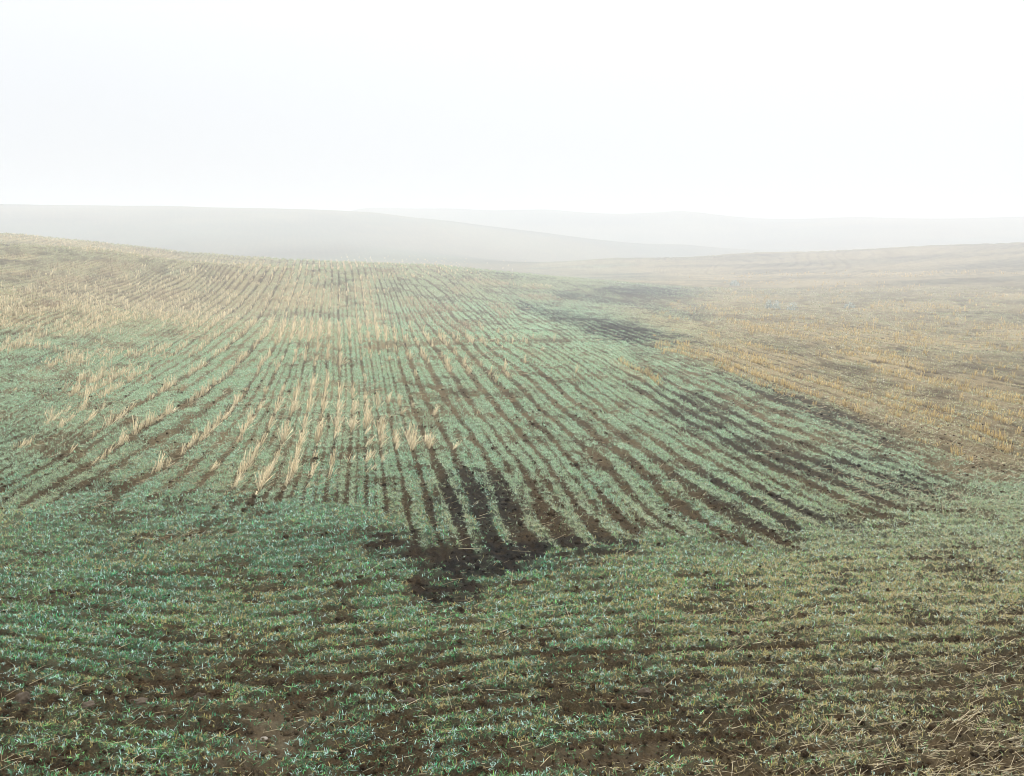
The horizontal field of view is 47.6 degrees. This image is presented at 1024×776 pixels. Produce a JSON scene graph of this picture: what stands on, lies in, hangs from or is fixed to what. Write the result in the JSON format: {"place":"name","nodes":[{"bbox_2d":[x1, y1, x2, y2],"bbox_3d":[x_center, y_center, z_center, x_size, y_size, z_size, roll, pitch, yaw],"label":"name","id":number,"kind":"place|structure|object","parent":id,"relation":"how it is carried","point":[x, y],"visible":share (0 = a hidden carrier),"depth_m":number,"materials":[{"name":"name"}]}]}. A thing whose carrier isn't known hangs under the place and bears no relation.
{"place":"outdoors","nodes":[
{"label":"outdoors","id":0,"kind":"place"},
{"bbox_2d":[0,204,1023,775],"bbox_3d":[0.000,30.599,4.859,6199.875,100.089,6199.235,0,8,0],"label":"ground","id":1,"kind":"structure","parent":0,"point":[696,250],"depth_m":21.71,"materials":[{"name":"soil"}]},
{"bbox_2d":[14,691,29,704],"bbox_3d":[-4.028,2.560,9.523,0.118,0.127,0.184,0,8,0],"label":"rock","id":2,"kind":"object","parent":1,"relation":"on","point":[23,697],"visible":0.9,"depth_m":9.49,"materials":[{"name":"stone"}]},
{"bbox_2d":[45,405,58,421],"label":"stubble clump","id":3,"kind":"object","parent":1,"relation":"on","point":[52,410],"visible":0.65,"depth_m":28.27,"materials":[{"name":"plant"}]},
{"bbox_2d":[82,390,91,410],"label":"stubble clump","id":4,"kind":"object","parent":1,"relation":"on","point":[86,400],"visible":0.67,"depth_m":31.77,"materials":[{"name":"plant"}]},
{"bbox_2d":[79,700,95,710],"bbox_3d":[-3.464,2.596,9.481,0.130,0.068,0.149,0,8,0],"label":"soil clod","id":5,"kind":"object","parent":1,"relation":"on","point":[89,704],"visible":0.91,"depth_m":9.44,"materials":[{"name":"brown soil"}]},
{"bbox_2d":[104,410,119,425],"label":"stubble clump","id":6,"kind":"object","parent":1,"relation":"on","point":[111,419],"visible":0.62,"depth_m":28.15,"materials":[{"name":"plant"}]},
{"bbox_2d":[115,407,129,418],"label":"stubble clump","id":7,"kind":"object","parent":1,"relation":"on","point":[121,414],"visible":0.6,"depth_m":29.64,"materials":[{"name":"plant"}]},
{"bbox_2d":[118,427,128,444],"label":"stubble clump","id":8,"kind":"object","parent":1,"relation":"on","point":[120,439],"visible":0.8,"depth_m":24.83,"materials":[{"name":"plant"}]},
{"bbox_2d":[127,415,138,434],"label":"stubble clump","id":9,"kind":"object","parent":1,"relation":"on","point":[133,426],"visible":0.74,"depth_m":26.42,"materials":[{"name":"plant"}]},
{"bbox_2d":[130,697,147,704],"bbox_3d":[-3.090,2.599,9.600,0.158,0.058,0.138,0,8,0],"label":"soil clod","id":10,"kind":"object","parent":1,"relation":"on","point":[140,701],"visible":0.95,"depth_m":9.58,"materials":[{"name":"brown soil"}]},
{"bbox_2d":[143,409,151,426],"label":"stubble clump","id":11,"kind":"object","parent":1,"relation":"on","point":[147,421],"visible":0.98,"depth_m":27.72,"materials":[{"name":"plant"}]},
{"bbox_2d":[149,411,154,425],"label":"stubble clump","id":12,"kind":"object","parent":1,"relation":"on","point":[150,422],"visible":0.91,"depth_m":28.19,"materials":[{"name":"plant"}]},
{"bbox_2d":[155,451,167,470],"bbox_3d":[-6.458,1.340,21.314,0.257,0.368,0.382,-1,8,-8],"label":"stubble clump","id":13,"kind":"object","parent":1,"relation":"on","point":[159,464],"visible":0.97,"depth_m":21.33,"materials":[{"name":"plant"}]},
{"bbox_2d":[160,405,172,415],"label":"stubble clump","id":14,"kind":"object","parent":1,"relation":"on","point":[166,411],"visible":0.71,"depth_m":30.59,"materials":[{"name":"plant"}]},
{"bbox_2d":[161,457,175,467],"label":"stubble clump","id":15,"kind":"object","parent":1,"relation":"on","point":[168,462],"visible":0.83,"depth_m":21.75,"materials":[{"name":"plant"}]},
{"bbox_2d":[166,399,173,413],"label":"stubble clump","id":16,"kind":"object","parent":1,"relation":"on","point":[169,406],"visible":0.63,"depth_m":31.50,"materials":[{"name":"plant"}]},
{"bbox_2d":[193,692,205,700],"bbox_3d":[-2.607,2.578,9.679,0.104,0.088,0.105,0,8,0],"label":"soil clod","id":17,"kind":"object","parent":1,"relation":"on","point":[197,696],"visible":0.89,"depth_m":9.66,"materials":[{"name":"brown soil"}]},
{"bbox_2d":[203,422,210,437],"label":"stubble clump","id":18,"kind":"object","parent":1,"relation":"on","point":[206,430],"visible":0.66,"depth_m":26.34,"materials":[{"name":"plant"}]},
{"bbox_2d":[210,460,220,470],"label":"stubble clump","id":19,"kind":"object","parent":1,"relation":"on","point":[214,467],"visible":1,"depth_m":21.19,"materials":[{"name":"plant"}]},
{"bbox_2d":[208,416,222,427],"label":"stubble clump","id":20,"kind":"object","parent":1,"relation":"on","point":[213,422],"visible":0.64,"depth_m":27.86,"materials":[{"name":"plant"}]},
{"bbox_2d":[231,473,246,487],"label":"stubble clump","id":21,"kind":"object","parent":1,"relation":"on","point":[234,485],"visible":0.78,"depth_m":19.19,"materials":[{"name":"plant"}]},
{"bbox_2d":[237,461,243,477],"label":"stubble clump","id":22,"kind":"object","parent":1,"relation":"on","point":[239,469],"visible":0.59,"depth_m":20.12,"materials":[{"name":"plant"}]},
{"bbox_2d":[238,457,248,473],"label":"stubble clump","id":23,"kind":"object","parent":1,"relation":"on","point":[243,470],"visible":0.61,"depth_m":20.58,"materials":[{"name":"plant"}]},
{"bbox_2d":[238,420,255,431],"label":"stubble clump","id":24,"kind":"object","parent":1,"relation":"on","point":[244,425],"visible":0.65,"depth_m":27.21,"materials":[{"name":"plant"}]},
{"bbox_2d":[247,407,252,421],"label":"stubble clump","id":25,"kind":"object","parent":1,"relation":"on","point":[250,414],"visible":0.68,"depth_m":29.31,"materials":[{"name":"plant"}]},
{"bbox_2d":[245,456,254,468],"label":"stubble clump","id":26,"kind":"object","parent":1,"relation":"on","point":[250,462],"visible":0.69,"depth_m":21.26,"materials":[{"name":"plant"}]},
{"bbox_2d":[244,446,257,463],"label":"stubble clump","id":27,"kind":"object","parent":1,"relation":"on","point":[249,456],"visible":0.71,"depth_m":21.80,"materials":[{"name":"plant"}]},
{"bbox_2d":[252,440,263,454],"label":"stubble clump","id":28,"kind":"object","parent":1,"relation":"on","point":[256,450],"visible":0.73,"depth_m":22.92,"materials":[{"name":"plant"}]},
{"bbox_2d":[255,471,268,488],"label":"stubble clump","id":29,"kind":"object","parent":1,"relation":"on","point":[261,483],"visible":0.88,"depth_m":18.78,"materials":[{"name":"plant"}]},
{"bbox_2d":[254,467,274,484],"bbox_3d":[-4.067,1.463,19.004,0.290,0.382,0.240,8,12,44],"label":"stubble clump","id":30,"kind":"object","parent":1,"relation":"on","point":[262,476],"visible":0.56,"depth_m":18.98,"materials":[{"name":"plant"}]},
{"bbox_2d":[258,465,277,481],"bbox_3d":[-4.121,1.454,19.526,0.252,0.318,0.304,-7,11,-40],"label":"stubble clump","id":31,"kind":"object","parent":1,"relation":"on","point":[268,475],"visible":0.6,"depth_m":19.52,"materials":[{"name":"plant"}]},
{"bbox_2d":[268,415,276,427],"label":"stubble clump","id":32,"kind":"object","parent":1,"relation":"on","point":[270,423],"visible":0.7,"depth_m":28.23,"materials":[{"name":"plant"}]},
{"bbox_2d":[277,421,293,441],"bbox_3d":[-4.936,0.938,25.248,0.337,0.491,0.279,4,9,25],"label":"stubble clump","id":33,"kind":"object","parent":1,"relation":"on","point":[285,430],"visible":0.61,"depth_m":25.22,"materials":[{"name":"plant"}]},
{"bbox_2d":[277,428,293,443],"bbox_3d":[-4.868,1.043,24.851,0.308,0.380,0.255,8,11,42],"label":"stubble clump","id":34,"kind":"object","parent":1,"relation":"on","point":[283,442],"visible":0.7,"depth_m":24.84,"materials":[{"name":"plant"}]},
{"bbox_2d":[282,420,290,434],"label":"stubble clump","id":35,"kind":"object","parent":1,"relation":"on","point":[289,429],"visible":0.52,"depth_m":26.28,"materials":[{"name":"plant"}]},
{"bbox_2d":[284,473,291,486],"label":"stubble clump","id":36,"kind":"object","parent":1,"relation":"on","point":[287,476],"visible":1,"depth_m":18.88,"materials":[{"name":"plant"}]},
{"bbox_2d":[287,456,295,475],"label":"stubble clump","id":37,"kind":"object","parent":1,"relation":"on","point":[290,462],"visible":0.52,"depth_m":19.85,"materials":[{"name":"plant"}]},
{"bbox_2d":[289,400,294,415],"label":"stubble clump","id":38,"kind":"object","parent":1,"relation":"on","point":[290,414],"visible":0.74,"depth_m":31.42,"materials":[{"name":"plant"}]},
{"bbox_2d":[288,462,298,479],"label":"stubble clump","id":39,"kind":"object","parent":1,"relation":"on","point":[290,475],"visible":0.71,"depth_m":19.63,"materials":[{"name":"plant"}]},
{"bbox_2d":[290,445,303,466],"bbox_3d":[-3.920,1.254,21.017,0.230,0.460,0.342,7,11,38],"label":"stubble clump","id":40,"kind":"object","parent":1,"relation":"on","point":[296,455],"visible":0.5,"depth_m":21.01,"materials":[{"name":"plant"}]},
{"bbox_2d":[293,433,305,449],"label":"stubble clump","id":41,"kind":"object","parent":1,"relation":"on","point":[301,441],"visible":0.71,"depth_m":23.35,"materials":[{"name":"plant"}]},
{"bbox_2d":[298,413,312,425],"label":"stubble clump","id":42,"kind":"object","parent":1,"relation":"on","point":[304,422],"visible":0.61,"depth_m":27.94,"materials":[{"name":"plant"}]},
{"bbox_2d":[314,421,322,443],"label":"stubble clump","id":43,"kind":"object","parent":1,"relation":"on","point":[317,436],"visible":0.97,"depth_m":24.59,"materials":[{"name":"plant"}]},
{"bbox_2d":[321,394,326,407],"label":"stubble clump","id":44,"kind":"object","parent":1,"relation":"on","point":[322,404],"visible":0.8,"depth_m":33.89,"materials":[{"name":"plant"}]},
{"bbox_2d":[328,464,336,477],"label":"stubble clump","id":45,"kind":"object","parent":1,"relation":"on","point":[331,471],"visible":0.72,"depth_m":19.64,"materials":[{"name":"plant"}]},
{"bbox_2d":[329,449,336,467],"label":"stubble clump","id":46,"kind":"object","parent":1,"relation":"on","point":[333,459],"visible":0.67,"depth_m":20.77,"materials":[{"name":"plant"}]},
{"bbox_2d":[330,411,346,422],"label":"stubble clump","id":47,"kind":"object","parent":1,"relation":"on","point":[338,416],"visible":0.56,"depth_m":28.27,"materials":[{"name":"plant"}]},
{"bbox_2d":[350,416,359,430],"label":"stubble clump","id":48,"kind":"object","parent":1,"relation":"on","point":[352,427],"visible":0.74,"depth_m":27.43,"materials":[{"name":"plant"}]},
{"bbox_2d":[362,407,371,428],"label":"stubble clump","id":49,"kind":"object","parent":1,"relation":"on","point":[366,421],"visible":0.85,"depth_m":27.70,"materials":[{"name":"plant"}]},
{"bbox_2d":[363,450,373,463],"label":"stubble clump","id":50,"kind":"object","parent":1,"relation":"on","point":[367,458],"visible":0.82,"depth_m":21.24,"materials":[{"name":"plant"}]},
{"bbox_2d":[363,398,373,412],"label":"stubble clump","id":51,"kind":"object","parent":1,"relation":"on","point":[367,406],"visible":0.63,"depth_m":33.46,"materials":[{"name":"plant"}]},
{"bbox_2d":[365,435,374,446],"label":"stubble clump","id":52,"kind":"object","parent":1,"relation":"on","point":[367,443],"visible":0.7,"depth_m":23.73,"materials":[{"name":"plant"}]},
{"bbox_2d":[373,397,384,407],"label":"stubble clump","id":53,"kind":"object","parent":1,"relation":"on","point":[376,406],"visible":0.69,"depth_m":35.72,"materials":[{"name":"plant"}]},
{"bbox_2d":[374,417,388,430],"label":"stubble clump","id":54,"kind":"object","parent":1,"relation":"on","point":[380,423],"visible":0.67,"depth_m":27.62,"materials":[{"name":"plant"}]},
{"bbox_2d":[375,430,390,445],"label":"stubble clump","id":55,"kind":"object","parent":1,"relation":"on","point":[382,439],"visible":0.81,"depth_m":24.20,"materials":[{"name":"plant"}]},
{"bbox_2d":[378,419,387,439],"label":"stubble clump","id":56,"kind":"object","parent":1,"relation":"on","point":[381,431],"visible":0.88,"depth_m":25.25,"materials":[{"name":"plant"}]},
{"bbox_2d":[402,422,417,438],"bbox_3d":[-2.339,0.981,26.524,0.361,0.410,0.299,4,9,27],"label":"stubble clump","id":57,"kind":"object","parent":1,"relation":"on","point":[407,433],"visible":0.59,"depth_m":26.49,"materials":[{"name":"plant"}]},
{"bbox_2d":[403,697,417,705],"bbox_3d":[-0.851,2.612,9.665,0.119,0.068,0.088,-6,10,-37],"label":"soil clod","id":58,"kind":"object","parent":1,"relation":"on","point":[409,699],"visible":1,"depth_m":9.64,"materials":[{"name":"brown soil"}]},
{"bbox_2d":[409,431,418,448],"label":"stubble clump","id":59,"kind":"object","parent":1,"relation":"on","point":[412,444],"visible":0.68,"depth_m":24.10,"materials":[{"name":"plant"}]},
{"bbox_2d":[405,424,423,446],"bbox_3d":[-2.080,1.030,24.465,0.353,0.530,0.292,6,10,36],"label":"stubble clump","id":60,"kind":"object","parent":1,"relation":"on","point":[412,436],"visible":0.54,"depth_m":24.44,"materials":[{"name":"plant"}]},
{"bbox_2d":[421,429,434,443],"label":"stubble clump","id":61,"kind":"object","parent":1,"relation":"on","point":[427,437],"visible":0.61,"depth_m":25.61,"materials":[{"name":"plant"}]},
{"bbox_2d":[428,435,437,448],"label":"stubble clump","id":62,"kind":"object","parent":1,"relation":"on","point":[429,447],"visible":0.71,"depth_m":24.46,"materials":[{"name":"plant"}]},
{"bbox_2d":[0,232,1023,775],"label":"wheat seedlings","id":63,"kind":"object","parent":1,"relation":"on","point":[410,484],"visible":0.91,"depth_m":15.56,"materials":[{"name":"green plant"}]},
{"bbox_2d":[0,233,1023,461],"bbox_3d":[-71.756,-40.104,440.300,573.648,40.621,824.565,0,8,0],"label":"straw stubble","id":64,"kind":"object","parent":1,"relation":"on","point":[282,329],"visible":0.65,"depth_m":95.85,"materials":[{"name":"beige plant"}]},
{"bbox_2d":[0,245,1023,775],"bbox_3d":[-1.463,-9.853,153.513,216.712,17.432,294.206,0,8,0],"label":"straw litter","id":65,"kind":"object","parent":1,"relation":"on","point":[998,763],"visible":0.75,"depth_m":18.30,"materials":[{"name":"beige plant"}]},
{"bbox_2d":[637,687,650,696],"bbox_3d":[1.136,2.612,9.959,0.117,0.089,0.121,3,9,19],"label":"soil clod","id":66,"kind":"object","parent":1,"relation":"on","point":[645,691],"visible":0.93,"depth_m":9.92,"materials":[{"name":"brown soil"}]},
{"bbox_2d":[729,280,740,285],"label":"weed tuft","id":67,"kind":"object","parent":1,"relation":"on","point":[735,283],"visible":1,"depth_m":454.50,"materials":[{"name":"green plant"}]},
{"bbox_2d":[765,300,771,308],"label":"weed tuft","id":68,"kind":"object","parent":1,"relation":"on","point":[770,305],"visible":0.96,"depth_m":262.70,"materials":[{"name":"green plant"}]},
{"bbox_2d":[771,300,780,309],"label":"weed tuft","id":69,"kind":"object","parent":1,"relation":"on","point":[776,305],"visible":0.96,"depth_m":258.47,"materials":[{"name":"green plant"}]},
{"bbox_2d":[787,302,797,309],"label":"weed tuft","id":70,"kind":"object","parent":1,"relation":"on","point":[791,303],"visible":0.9,"depth_m":254.76,"materials":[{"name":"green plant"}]},
{"bbox_2d":[843,302,854,307],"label":"weed tuft","id":71,"kind":"object","parent":1,"relation":"on","point":[849,305],"visible":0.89,"depth_m":263.37,"materials":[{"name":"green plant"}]},
{"bbox_2d":[0,0,1023,218],"label":"sky","id":72,"kind":"structure","parent":0,"point":[768,109],"materials":[{"name":"white"}]}
]}

